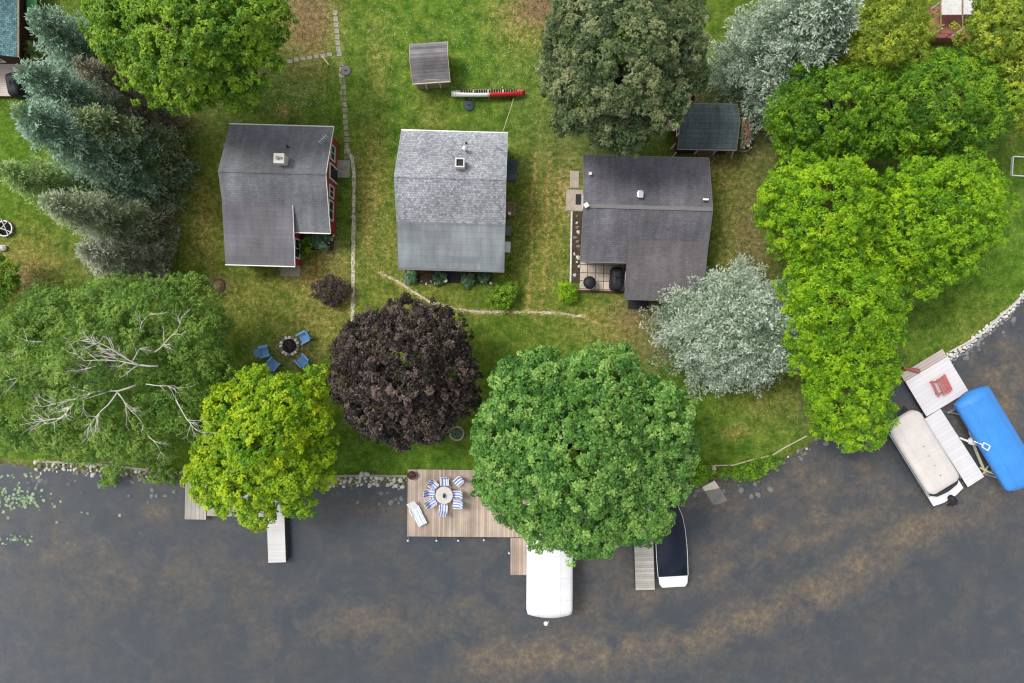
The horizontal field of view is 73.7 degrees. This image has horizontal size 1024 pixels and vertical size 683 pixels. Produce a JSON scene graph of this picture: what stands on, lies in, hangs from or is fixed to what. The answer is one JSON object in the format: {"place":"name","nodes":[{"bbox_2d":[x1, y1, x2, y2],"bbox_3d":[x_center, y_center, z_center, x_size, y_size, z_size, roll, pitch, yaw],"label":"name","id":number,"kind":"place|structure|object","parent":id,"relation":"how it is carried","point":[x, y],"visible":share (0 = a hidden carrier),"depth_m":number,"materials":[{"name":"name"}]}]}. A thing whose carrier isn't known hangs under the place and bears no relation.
{"place":"outdoors","nodes":[
{"label":"outdoors","id":0,"kind":"place"},
{"bbox_2d":[338,62,349,159],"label":"path","id":1,"kind":"structure","parent":0,"point":[344,110],"depth_m":48.98,"materials":[{"name":"stone"}]},
{"bbox_2d":[346,147,355,321],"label":"gravel path","id":2,"kind":"structure","parent":0,"point":[353,227],"depth_m":48.98,"materials":[{"name":"gravel"}]},
{"bbox_2d":[0,300,1023,682],"bbox_3d":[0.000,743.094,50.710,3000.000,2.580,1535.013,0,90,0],"label":"lake bed","id":3,"kind":"object","parent":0,"point":[830,564],"visible":0.81,"depth_m":50.31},
{"bbox_2d":[407,469,538,536],"bbox_3d":[-2.558,11.592,49.900,9.839,2.100,4.794,1,90,0],"label":"wooden deck","id":4,"kind":"object","parent":3,"relation":"on","point":[473,517],"visible":0.51,"depth_m":48.85,"materials":[{"name":"brown wood"}]},
{"bbox_2d":[407,501,426,526],"bbox_3d":[-6.747,12.218,48.533,0.780,0.634,1.884,-27,90,0],"label":"sun lounger","id":5,"kind":"object","parent":4,"relation":"on","point":[415,509],"visible":1,"depth_m":48.47,"materials":[{"name":"fabric"}]},
{"bbox_2d":[439,503,447,516],"bbox_3d":[-4.861,11.908,48.360,0.610,0.983,0.736,4,90,0],"label":"striped chair","id":6,"kind":"object","parent":4,"relation":"on","point":[443,509],"visible":1,"depth_m":48.38,"materials":[{"name":"blue fabric"}]},
{"bbox_2d":[435,487,452,503],"bbox_3d":[-4.786,10.847,48.477,1.240,0.754,1.240,0,90,0],"label":"round table","id":7,"kind":"object","parent":4,"relation":"on","point":[440,491],"visible":1,"depth_m":48.10,"materials":[{"name":"beige fabric"}]},
{"bbox_2d":[526,493,572,617],"bbox_3d":[2.636,14.878,49.100,3.222,3.900,8.650,0,90,0],"label":"boat canopy","id":8,"kind":"object","parent":3,"relation":"on","point":[549,584],"visible":0.57,"depth_m":47.23,"materials":[{"name":"fabric"}]},
{"bbox_2d":[702,480,726,504],"bbox_3d":[15.023,11.466,49.685,1.046,1.130,3.059,-35,90,0],"label":"boat ramp","id":9,"kind":"object","parent":3,"relation":"on","point":[712,489],"visible":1,"depth_m":49.43,"materials":[{"name":"concrete"}]},
{"bbox_2d":[959,431,994,474],"bbox_3d":[33.367,7.807,48.448,1.748,4.156,4.052,-39,90,0],"label":"boat lift winch","id":10,"kind":"object","parent":3,"relation":"on","point":[971,441],"visible":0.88,"depth_m":48.55,"materials":[{"name":"white paint"}]},
{"bbox_2d":[942,385,1023,490],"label":"boat canopy","id":11,"kind":"object","parent":3,"relation":"on","point":[982,414],"visible":0.97,"depth_m":47.10,"materials":[{"name":"fabric"}]},
{"bbox_2d":[0,0,1023,487],"bbox_3d":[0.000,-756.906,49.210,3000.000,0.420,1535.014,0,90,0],"label":"ground","id":12,"kind":"structure","parent":0,"point":[378,150],"depth_m":49.00,"materials":[{"name":"plant"}]},
{"bbox_2d":[0,218,14,236],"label":"fire ring","id":13,"kind":"object","parent":12,"relation":"on","point":[7,228],"visible":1,"depth_m":48.90,"materials":[{"name":"grey metal"}]},
{"bbox_2d":[0,251,21,306],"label":"tree","id":14,"kind":"object","parent":12,"relation":"on","point":[5,278],"visible":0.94,"depth_m":45.95,"materials":[{"name":"green plant"}]},
{"bbox_2d":[0,64,27,97],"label":"wood deck","id":15,"kind":"structure","parent":12,"relation":"on","point":[5,69],"depth_m":48.60,"materials":[{"name":"wood"}]},
{"bbox_2d":[5,72,27,99],"bbox_3d":[-34.878,-18.002,48.030,0.895,1.140,1.668,-8,90,0],"label":"gas grill","id":16,"kind":"object","parent":15,"relation":"on","point":[14,89],"visible":0.81,"depth_m":47.58,"materials":[{"name":"metal"}]},
{"bbox_2d":[0,0,29,63],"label":"house","id":17,"kind":"structure","parent":12,"relation":"on","point":[14,34],"depth_m":46.65,"materials":[{"name":"teal"}]},
{"bbox_2d":[25,0,40,26],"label":"kayak","id":18,"kind":"object","parent":12,"relation":"on","point":[30,3],"visible":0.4,"depth_m":48.29,"materials":[{"name":"green plastic"}]},
{"bbox_2d":[22,40,44,66],"bbox_3d":[-33.934,-20.288,48.509,1.433,1.187,2.448,-15,90,0],"label":"shrub","id":19,"kind":"object","parent":12,"relation":"on","point":[31,49],"visible":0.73,"depth_m":48.21,"materials":[{"name":"green plant"}]},
{"bbox_2d":[0,154,131,239],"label":"pale spruce","id":20,"kind":"object","parent":12,"relation":"on","point":[28,182],"visible":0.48,"depth_m":41.99,"materials":[{"name":"green plant"}]},
{"bbox_2d":[24,0,118,83],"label":"blue spruce","id":21,"kind":"object","parent":12,"relation":"on","point":[67,39],"visible":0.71,"depth_m":44.57,"materials":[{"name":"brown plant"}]},
{"bbox_2d":[35,460,150,470],"bbox_3d":[-30.070,8.841,49.020,8.213,0.200,0.279,5,90,0],"label":"shore edging","id":22,"kind":"object","parent":12,"relation":"on","point":[133,468],"visible":0.54,"depth_m":48.92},
{"bbox_2d":[12,57,177,131],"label":"blue spruce","id":23,"kind":"object","parent":12,"relation":"on","point":[53,83],"visible":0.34,"depth_m":40.64,"materials":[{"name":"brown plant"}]},
{"bbox_2d":[10,96,200,217],"bbox_3d":[-26.031,-12.109,42.659,7.667,12.882,7.806,-39,90,0],"label":"blue spruce","id":24,"kind":"object","parent":12,"relation":"on","point":[65,140],"visible":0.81,"depth_m":42.00,"materials":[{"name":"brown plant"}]},
{"bbox_2d":[36,185,181,266],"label":"grey spruce","id":25,"kind":"object","parent":12,"relation":"on","point":[97,217],"visible":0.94,"depth_m":43.58,"materials":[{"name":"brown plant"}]},
{"bbox_2d":[97,462,122,488],"bbox_3d":[-28.502,9.547,48.480,1.476,1.246,2.461,30,90,0],"label":"shrub","id":26,"kind":"object","parent":12,"relation":"on","point":[104,480],"visible":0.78,"depth_m":48.18,"materials":[{"name":"green plant"}]},
{"bbox_2d":[0,264,236,481],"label":"birch tree","id":27,"kind":"object","parent":12,"relation":"on","point":[81,324],"visible":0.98,"depth_m":40.51,"materials":[{"name":"green plant"}]},
{"bbox_2d":[74,226,177,297],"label":"grey spruce","id":28,"kind":"object","parent":12,"relation":"on","point":[108,258],"visible":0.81,"depth_m":44.62,"materials":[{"name":"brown plant"}]},
{"bbox_2d":[69,54,189,140],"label":"dull spruce","id":29,"kind":"object","parent":12,"relation":"on","point":[101,68],"visible":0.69,"depth_m":43.51,"materials":[{"name":"green plant"}]},
{"bbox_2d":[69,102,194,199],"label":"olive spruce","id":30,"kind":"object","parent":12,"relation":"on","point":[89,112],"visible":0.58,"depth_m":44.13,"materials":[{"name":"green plant"}]},
{"bbox_2d":[141,465,182,486],"bbox_3d":[-24.943,9.534,48.465,2.996,1.276,1.611,0,90,0],"label":"shrub","id":31,"kind":"object","parent":12,"relation":"on","point":[164,478],"visible":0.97,"depth_m":48.33,"materials":[{"name":"green plant"}]},
{"bbox_2d":[76,0,297,116],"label":"maple tree","id":32,"kind":"object","parent":12,"relation":"on","point":[136,56],"visible":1,"depth_m":38.41,"materials":[{"name":"green plant"}]},
{"bbox_2d":[212,279,225,291],"bbox_3d":[-21.031,-3.984,48.850,1.000,0.300,0.985,0,90,0],"label":"tree stump","id":33,"kind":"object","parent":12,"relation":"on","point":[221,285],"visible":0.84,"depth_m":48.92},
{"bbox_2d":[180,362,339,533],"bbox_3d":[-15.954,6.758,43.726,10.266,10.780,11.002,0,90,0],"label":"golden tree","id":34,"kind":"object","parent":12,"relation":"on","point":[299,436],"visible":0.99,"depth_m":41.05,"materials":[{"name":"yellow plant"}]},
{"bbox_2d":[253,345,270,357],"bbox_3d":[-17.724,0.733,48.498,0.937,1.004,0.850,-13,90,0],"label":"garden chair","id":35,"kind":"object","parent":12,"relation":"on","point":[258,352],"visible":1,"depth_m":48.50,"materials":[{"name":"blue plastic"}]},
{"bbox_2d":[265,356,281,372],"bbox_3d":[-17.055,1.668,48.498,0.850,1.004,0.937,40,90,0],"label":"garden chair","id":36,"kind":"object","parent":12,"relation":"on","point":[275,364],"visible":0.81,"depth_m":48.63,"materials":[{"name":"blue plastic"}]},
{"bbox_2d":[218,123,337,266],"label":"cottage","id":37,"kind":"structure","parent":12,"relation":"on","point":[278,185],"depth_m":45.81,"materials":[{"name":"grey"}]},
{"bbox_2d":[329,162,337,184],"bbox_3d":[-12.489,-11.759,47.900,0.125,2.100,1.100,2,90,0],"label":"door","id":38,"kind":"structure","parent":37,"relation":"in","point":[333,171],"depth_m":47.78,"materials":[{"name":"glass"}]},
{"bbox_2d":[279,336,299,355],"bbox_3d":[-15.934,0.322,48.895,1.474,0.209,1.479,0,90,0],"label":"fire pit","id":39,"kind":"object","parent":12,"relation":"on","point":[290,345],"visible":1,"depth_m":48.85,"materials":[{"name":"grey stone"}]},
{"bbox_2d":[280,266,300,276],"bbox_3d":[-15.881,-5.186,48.960,1.400,0.080,1.041,2,90,0],"label":"doorstep","id":40,"kind":"object","parent":12,"relation":"on","point":[291,271],"visible":0.66,"depth_m":48.92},
{"bbox_2d":[294,353,311,368],"bbox_3d":[-14.882,1.413,48.498,0.850,1.004,0.937,-44,90,0],"label":"garden chair","id":41,"kind":"object","parent":12,"relation":"on","point":[304,358],"visible":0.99,"depth_m":48.64,"materials":[{"name":"blue plastic"}]},
{"bbox_2d":[296,330,312,344],"bbox_3d":[-14.762,-0.320,48.498,0.937,1.004,0.850,-29,90,0],"label":"garden chair","id":42,"kind":"object","parent":12,"relation":"on","point":[305,338],"visible":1,"depth_m":48.63,"materials":[{"name":"blue plastic"}]},
{"bbox_2d":[298,234,313,259],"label":"shrub","id":43,"kind":"object","parent":12,"relation":"on","point":[306,249],"visible":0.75,"depth_m":48.09,"materials":[{"name":"green plant"}]},
{"bbox_2d":[303,234,333,249],"bbox_3d":[-14.104,-7.285,48.985,2.656,0.030,1.436,2,90,0],"label":"flower bed","id":44,"kind":"object","parent":12,"relation":"on","point":[331,245],"visible":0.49,"depth_m":48.97,"materials":[{"name":"soil"}]},
{"bbox_2d":[307,233,332,251],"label":"shrub","id":45,"kind":"object","parent":12,"relation":"on","point":[316,242],"visible":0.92,"depth_m":48.13,"materials":[{"name":"green plant"}]},
{"bbox_2d":[310,273,352,307],"bbox_3d":[-12.789,-3.614,48.241,2.788,1.726,2.395,-35,90,0],"label":"shrub","id":46,"kind":"object","parent":12,"relation":"on","point":[325,298],"visible":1,"depth_m":47.87,"materials":[{"name":"brown plant"}]},
{"bbox_2d":[337,160,349,177],"bbox_3d":[-12.130,-12.364,48.940,1.005,0.120,1.256,2,90,0],"label":"doorstep","id":47,"kind":"object","parent":12,"relation":"on","point":[343,167],"visible":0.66,"depth_m":48.88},
{"bbox_2d":[324,474,406,476],"bbox_3d":[-10.587,9.636,49.020,6.103,0.200,0.196,0,90,0],"label":"shore edging","id":48,"kind":"object","parent":12,"relation":"on","point":[370,475],"visible":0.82,"depth_m":48.92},
{"bbox_2d":[325,292,483,452],"bbox_3d":[-6.788,2.061,43.924,10.123,10.389,10.293,0,90,0],"label":"copper maple","id":49,"kind":"object","parent":12,"relation":"on","point":[369,385],"visible":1,"depth_m":41.11,"materials":[{"name":"purple plant"}]},
{"bbox_2d":[402,270,417,285],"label":"hosta","id":50,"kind":"object","parent":12,"relation":"on","point":[408,276],"visible":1,"depth_m":48.50,"materials":[{"name":"green plant"}]},
{"bbox_2d":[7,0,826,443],"bbox_3d":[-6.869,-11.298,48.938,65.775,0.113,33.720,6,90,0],"label":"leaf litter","id":51,"kind":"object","parent":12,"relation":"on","point":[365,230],"visible":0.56,"depth_m":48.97,"materials":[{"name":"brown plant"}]},
{"bbox_2d":[405,270,444,284],"bbox_3d":[-6.245,-4.917,48.985,2.871,0.030,1.579,2,90,0],"label":"flower bed","id":52,"kind":"object","parent":12,"relation":"on","point":[421,275],"visible":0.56,"depth_m":48.97,"materials":[{"name":"soil"}]},
{"bbox_2d":[432,271,446,286],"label":"hosta","id":53,"kind":"object","parent":52,"relation":"on","point":[439,276],"visible":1,"depth_m":48.52,"materials":[{"name":"green plant"}]},
{"bbox_2d":[409,41,449,88],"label":"garden shed","id":54,"kind":"structure","parent":12,"relation":"on","point":[429,65],"depth_m":46.93,"materials":[{"name":"grey paint"}]},
{"bbox_2d":[394,129,507,272],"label":"cottage","id":55,"kind":"structure","parent":12,"relation":"on","point":[450,194],"depth_m":45.45,"materials":[{"name":"grey"}]},
{"bbox_2d":[446,271,460,282],"bbox_3d":[-4.199,-4.953,48.975,1.077,0.050,1.507,2,90,0],"label":"doorstep","id":56,"kind":"object","parent":12,"relation":"on","point":[453,276],"visible":0.56,"depth_m":48.95,"materials":[{"name":"concrete"}]},
{"bbox_2d":[449,426,463,440],"bbox_3d":[-3.948,6.568,48.716,1.080,0.568,1.080,0,90,0],"label":"tree planter","id":57,"kind":"object","parent":12,"relation":"on","point":[457,434],"visible":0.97,"depth_m":48.70,"materials":[{"name":"stone"}]},
{"bbox_2d":[463,99,474,110],"bbox_3d":[-3.086,-16.939,48.890,0.840,0.180,0.834,0,90,0],"label":"pit lid","id":58,"kind":"object","parent":12,"relation":"on","point":[468,104],"visible":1,"depth_m":48.90,"materials":[{"name":"metal"}]},
{"bbox_2d":[462,271,491,283],"bbox_3d":[-2.512,-4.917,48.985,2.153,0.030,1.579,2,90,0],"label":"flower bed","id":59,"kind":"object","parent":12,"relation":"on","point":[477,281],"visible":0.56,"depth_m":48.97,"materials":[{"name":"soil"}]},
{"bbox_2d":[461,273,477,289],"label":"hosta","id":60,"kind":"object","parent":59,"relation":"on","point":[468,279],"visible":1,"depth_m":48.53,"materials":[{"name":"green plant"}]},
{"bbox_2d":[477,272,490,283],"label":"hosta","id":61,"kind":"object","parent":59,"relation":"on","point":[483,279],"visible":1,"depth_m":48.55,"materials":[{"name":"green plant"}]},
{"bbox_2d":[378,271,584,317],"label":"footpath","id":62,"kind":"structure","parent":12,"relation":"on","point":[477,311],"depth_m":48.98,"materials":[{"name":"stone"}]},
{"bbox_2d":[451,88,524,100],"bbox_3d":[-1.688,-17.685,48.556,5.250,0.889,0.800,-1,90,0],"label":"canoe","id":63,"kind":"object","parent":12,"relation":"on","point":[466,93],"visible":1,"depth_m":48.41,"materials":[{"name":"paint"}]},
{"bbox_2d":[485,281,518,313],"bbox_3d":[-0.454,-3.235,48.273,2.772,1.659,1.978,-37,90,0],"label":"shrub","id":64,"kind":"object","parent":12,"relation":"on","point":[507,291],"visible":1,"depth_m":47.95,"materials":[{"name":"green plant"}]},
{"bbox_2d":[506,202,514,216],"bbox_3d":[-0.215,-9.439,48.695,0.810,0.590,1.000,2,90,0],"label":"wood crate","id":65,"kind":"object","parent":12,"relation":"on","point":[508,207],"visible":0.79,"depth_m":48.56,"materials":[{"name":"brown wood"}]},
{"bbox_2d":[506,159,516,180],"bbox_3d":[-0.108,-12.274,48.875,0.933,0.250,1.507,2,90,0],"label":"cellar hatch","id":66,"kind":"object","parent":12,"relation":"on","point":[511,175],"visible":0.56,"depth_m":48.75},
{"bbox_2d":[556,281,577,304],"bbox_3d":[3.918,-3.463,48.411,1.616,1.382,1.774,0,90,0],"label":"shrub","id":67,"kind":"object","parent":12,"relation":"on","point":[566,296],"visible":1,"depth_m":48.22,"materials":[{"name":"green plant"}]},
{"bbox_2d":[570,211,572,281],"bbox_3d":[4.235,-6.726,48.950,0.115,0.100,5.197,1,90,0],"label":"path edging","id":68,"kind":"object","parent":12,"relation":"on","point":[571,247],"visible":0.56,"depth_m":48.90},
{"bbox_2d":[566,190,582,210],"bbox_3d":[4.486,-10.121,48.950,1.220,0.100,1.507,2,90,0],"label":"concrete pad","id":69,"kind":"object","parent":12,"relation":"on","point":[571,200],"visible":0.77,"depth_m":48.90,"materials":[{"name":"concrete"}]},
{"bbox_2d":[570,171,578,187],"bbox_3d":[4.486,-11.628,48.970,0.646,0.060,1.220,2,90,0],"label":"concrete pad","id":70,"kind":"object","parent":12,"relation":"on","point":[574,179],"visible":1,"depth_m":48.94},
{"bbox_2d":[572,212,582,282],"bbox_3d":[4.716,-6.747,48.985,0.761,0.030,5.096,1,90,0],"label":"flower bed","id":71,"kind":"object","parent":12,"relation":"on","point":[578,219],"visible":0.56,"depth_m":48.97,"materials":[{"name":"soil"}]},
{"bbox_2d":[469,339,702,566],"bbox_3d":[4.353,6.600,41.848,14.127,14.564,13.610,0,90,0],"label":"maple tree","id":72,"kind":"object","parent":12,"relation":"on","point":[613,513],"visible":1,"depth_m":37.73,"materials":[{"name":"green plant"}]},
{"bbox_2d":[578,290,623,293],"bbox_3d":[6.496,-3.557,48.950,3.517,0.100,0.151,2,90,0],"label":"patio edging","id":73,"kind":"object","parent":12,"relation":"on","point":[591,291],"visible":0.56,"depth_m":48.90,"materials":[{"name":"brown wood"}]},
{"bbox_2d":[580,262,623,290],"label":"patio","id":74,"kind":"structure","parent":12,"relation":"on","point":[599,273],"depth_m":48.95,"materials":[{"name":"tile"}]},
{"bbox_2d":[583,276,595,288],"bbox_3d":[5.470,-4.156,48.355,0.900,1.201,0.900,0,90,0],"label":"kettle grill","id":75,"kind":"object","parent":74,"relation":"on","point":[589,282],"visible":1,"depth_m":47.90,"materials":[{"name":"metal"}]},
{"bbox_2d":[609,267,622,290],"bbox_3d":[7.388,-4.440,48.380,0.895,1.140,1.668,2,90,0],"label":"gas grill","id":76,"kind":"object","parent":74,"relation":"on","point":[615,284],"visible":1,"depth_m":47.89,"materials":[{"name":"metal"}]},
{"bbox_2d":[535,0,711,158],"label":"oak tree","id":77,"kind":"object","parent":12,"relation":"on","point":[671,63],"visible":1,"depth_m":38.65,"materials":[{"name":"green plant"}]},
{"bbox_2d":[628,300,647,308],"bbox_3d":[9.044,-2.799,48.925,1.436,0.150,0.933,2,90,0],"label":"sill step","id":78,"kind":"object","parent":12,"relation":"on","point":[635,304],"visible":0.56,"depth_m":48.85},
{"bbox_2d":[264,1,1013,348],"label":"clover flowers","id":79,"kind":"object","parent":12,"relation":"on","point":[428,89],"visible":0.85,"depth_m":48.97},
{"bbox_2d":[580,154,712,300],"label":"cottage","id":80,"kind":"structure","parent":12,"relation":"on","point":[646,221],"depth_m":45.80,"materials":[{"name":"grey"}]},
{"bbox_2d":[689,462,716,488],"bbox_3d":[13.350,9.397,48.466,2.304,1.274,2.055,-17,90,0],"label":"shrub","id":81,"kind":"object","parent":12,"relation":"on","point":[700,478],"visible":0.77,"depth_m":48.15,"materials":[{"name":"green plant"}]},
{"bbox_2d":[674,103,739,154],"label":"garden shed","id":82,"kind":"structure","parent":12,"relation":"on","point":[709,128],"depth_m":46.61,"materials":[{"name":"grey"}]},
{"bbox_2d":[637,252,815,400],"bbox_3d":[15.030,-1.044,44.640,12.666,8.919,10.363,0,90,0],"label":"silvery broadleaf tree","id":83,"kind":"object","parent":12,"relation":"on","point":[724,329],"visible":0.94,"depth_m":43.76,"materials":[{"name":"grey plant"}]},
{"bbox_2d":[737,109,752,152],"bbox_3d":[16.559,-14.895,48.350,0.743,1.300,2.700,4,90,0],"label":"lumber rack","id":84,"kind":"object","parent":12,"relation":"on","point":[746,128],"visible":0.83,"depth_m":47.97,"materials":[{"name":"wood"}]},
{"bbox_2d":[690,436,806,465],"bbox_3d":[16.957,8.212,48.980,8.757,0.200,0.805,-14,90,0],"label":"shore edging","id":85,"kind":"object","parent":12,"relation":"on","point":[763,456],"visible":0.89,"depth_m":48.88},
{"bbox_2d":[718,454,783,483],"bbox_3d":[17.068,9.358,48.596,4.699,1.012,2.007,-16,90,0],"label":"shrub","id":86,"kind":"object","parent":12,"relation":"on","point":[752,471],"visible":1,"depth_m":48.50,"materials":[{"name":"green plant"}]},
{"bbox_2d":[704,0,864,146],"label":"silvery broadleaf tree","id":87,"kind":"object","parent":12,"relation":"on","point":[772,42],"visible":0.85,"depth_m":42.74,"materials":[{"name":"grey plant"}]},
{"bbox_2d":[750,147,899,282],"bbox_3d":[18.844,-7.757,43.217,8.868,11.803,8.604,0,90,0],"label":"lime tree","id":88,"kind":"object","parent":12,"relation":"on","point":[814,175],"visible":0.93,"depth_m":39.54,"materials":[{"name":"green plant"}]},
{"bbox_2d":[761,54,896,164],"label":"ash tree","id":89,"kind":"object","parent":12,"relation":"on","point":[861,114],"visible":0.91,"depth_m":40.98,"materials":[{"name":"green plant"}]},
{"bbox_2d":[770,242,914,385],"bbox_3d":[20.168,-1.699,43.118,9.366,11.997,8.772,0,90,0],"label":"lime tree","id":90,"kind":"object","parent":12,"relation":"on","point":[880,324],"visible":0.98,"depth_m":39.80,"materials":[{"name":"green plant"}]},
{"bbox_2d":[801,340,904,453],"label":"lime tree","id":91,"kind":"object","parent":12,"relation":"on","point":[824,406],"visible":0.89,"depth_m":41.42,"materials":[{"name":"green plant"}]},
{"bbox_2d":[835,0,944,91],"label":"locust tree","id":92,"kind":"object","parent":12,"relation":"on","point":[906,39],"visible":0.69,"depth_m":40.19,"materials":[{"name":"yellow plant"}]},
{"bbox_2d":[901,349,946,380],"bbox_3d":[29.389,1.686,48.915,3.500,0.370,0.580,-31,90,0],"label":"dock step","id":93,"kind":"object","parent":12,"relation":"on","point":[937,356],"visible":0.91,"depth_m":48.73,"materials":[{"name":"wood"}]},
{"bbox_2d":[857,41,1023,166],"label":"ash tree","id":94,"kind":"object","parent":12,"relation":"on","point":[986,90],"visible":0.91,"depth_m":40.53,"materials":[{"name":"green plant"}]},
{"bbox_2d":[872,149,1020,301],"bbox_3d":[26.200,-7.029,43.002,9.700,12.232,9.256,0,90,0],"label":"lime tree","id":95,"kind":"object","parent":12,"relation":"on","point":[985,190],"visible":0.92,"depth_m":39.58,"materials":[{"name":"green plant"}]},
{"bbox_2d":[927,0,985,42],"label":"pavilion","id":96,"kind":"structure","parent":12,"relation":"on","point":[956,11],"depth_m":48.12,"materials":[{"name":"white wood"}]},
{"bbox_2d":[948,293,1023,352],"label":"shore edging","id":97,"kind":"object","parent":12,"relation":"on","point":[999,316],"visible":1,"depth_m":48.92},
{"bbox_2d":[949,0,1023,136],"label":"locust tree","id":98,"kind":"object","parent":12,"relation":"on","point":[999,48],"visible":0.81,"depth_m":40.47,"materials":[{"name":"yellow plant"}]},
{"bbox_2d":[1010,156,1023,176],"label":"raised bed","id":99,"kind":"object","parent":12,"relation":"on","point":[1014,169],"visible":1,"depth_m":48.98,"materials":[{"name":"white paint"}]},
{"label":"lake water","id":100,"kind":"structure","parent":0,"visible":0},
{"bbox_2d":[185,483,207,519],"bbox_3d":[-22.648,11.396,49.900,1.503,2.100,2.683,1,90,0],"label":"dock","id":101,"kind":"object","parent":100,"relation":"in","point":[193,511],"visible":0.45,"depth_m":48.85,"materials":[{"name":"grey wood"}]},
{"bbox_2d":[206,493,266,516],"bbox_3d":[-19.760,11.734,49.935,4.264,2.030,1.612,1,90,0],"label":"dock","id":102,"kind":"object","parent":100,"relation":"in","point":[210,512],"visible":0.16,"depth_m":48.92,"materials":[{"name":"grey wood"}]},
{"bbox_2d":[267,500,290,562],"bbox_3d":[-16.836,13.095,49.800,1.247,2.300,5.309,-2,90,0],"label":"dock","id":103,"kind":"object","parent":100,"relation":"in","point":[278,540],"visible":0.56,"depth_m":48.65,"materials":[{"name":"wood"}]},
{"bbox_2d":[510,537,526,574],"bbox_3d":[0.483,15.385,49.900,1.181,2.100,2.648,0,90,0],"label":"dock","id":104,"kind":"object","parent":100,"relation":"in","point":[518,555],"visible":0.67,"depth_m":48.85,"materials":[{"name":"brown wood"}]},
{"bbox_2d":[633,506,654,589],"bbox_3d":[9.381,13.732,49.825,1.355,2.250,7.990,-2,90,0],"label":"dock","id":105,"kind":"object","parent":100,"relation":"in","point":[643,563],"visible":0.36,"depth_m":48.70,"materials":[{"name":"wood"}]},
{"bbox_2d":[656,505,687,587],"bbox_3d":[11.338,14.219,48.888,2.244,1.425,6.566,-3,90,0],"label":"motorboat","id":106,"kind":"object","parent":100,"relation":"on","point":[672,559],"visible":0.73,"depth_m":48.45,"materials":[{"name":"black paint"}]},
{"bbox_2d":[884,406,963,507],"bbox_3d":[29.464,8.398,48.807,2.656,1.785,7.806,-32,90,0],"label":"pontoon boat","id":107,"kind":"object","parent":100,"relation":"on","point":[924,455],"visible":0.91,"depth_m":47.95,"materials":[{"name":"fabric"}]},
{"bbox_2d":[903,356,983,486],"bbox_3d":[31.797,5.799,49.975,3.746,2.350,8.830,-31,90,0],"label":"dock","id":108,"kind":"object","parent":100,"relation":"in","point":[928,400],"visible":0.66,"depth_m":48.80,"materials":[{"name":"wood"}]},
{"bbox_2d":[929,374,952,396],"bbox_3d":[30.486,3.119,48.511,1.152,0.621,1.230,-26,90,0],"label":"picnic table","id":109,"kind":"object","parent":108,"relation":"on","point":[948,388],"visible":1,"depth_m":48.22,"materials":[{"name":"red wood"}]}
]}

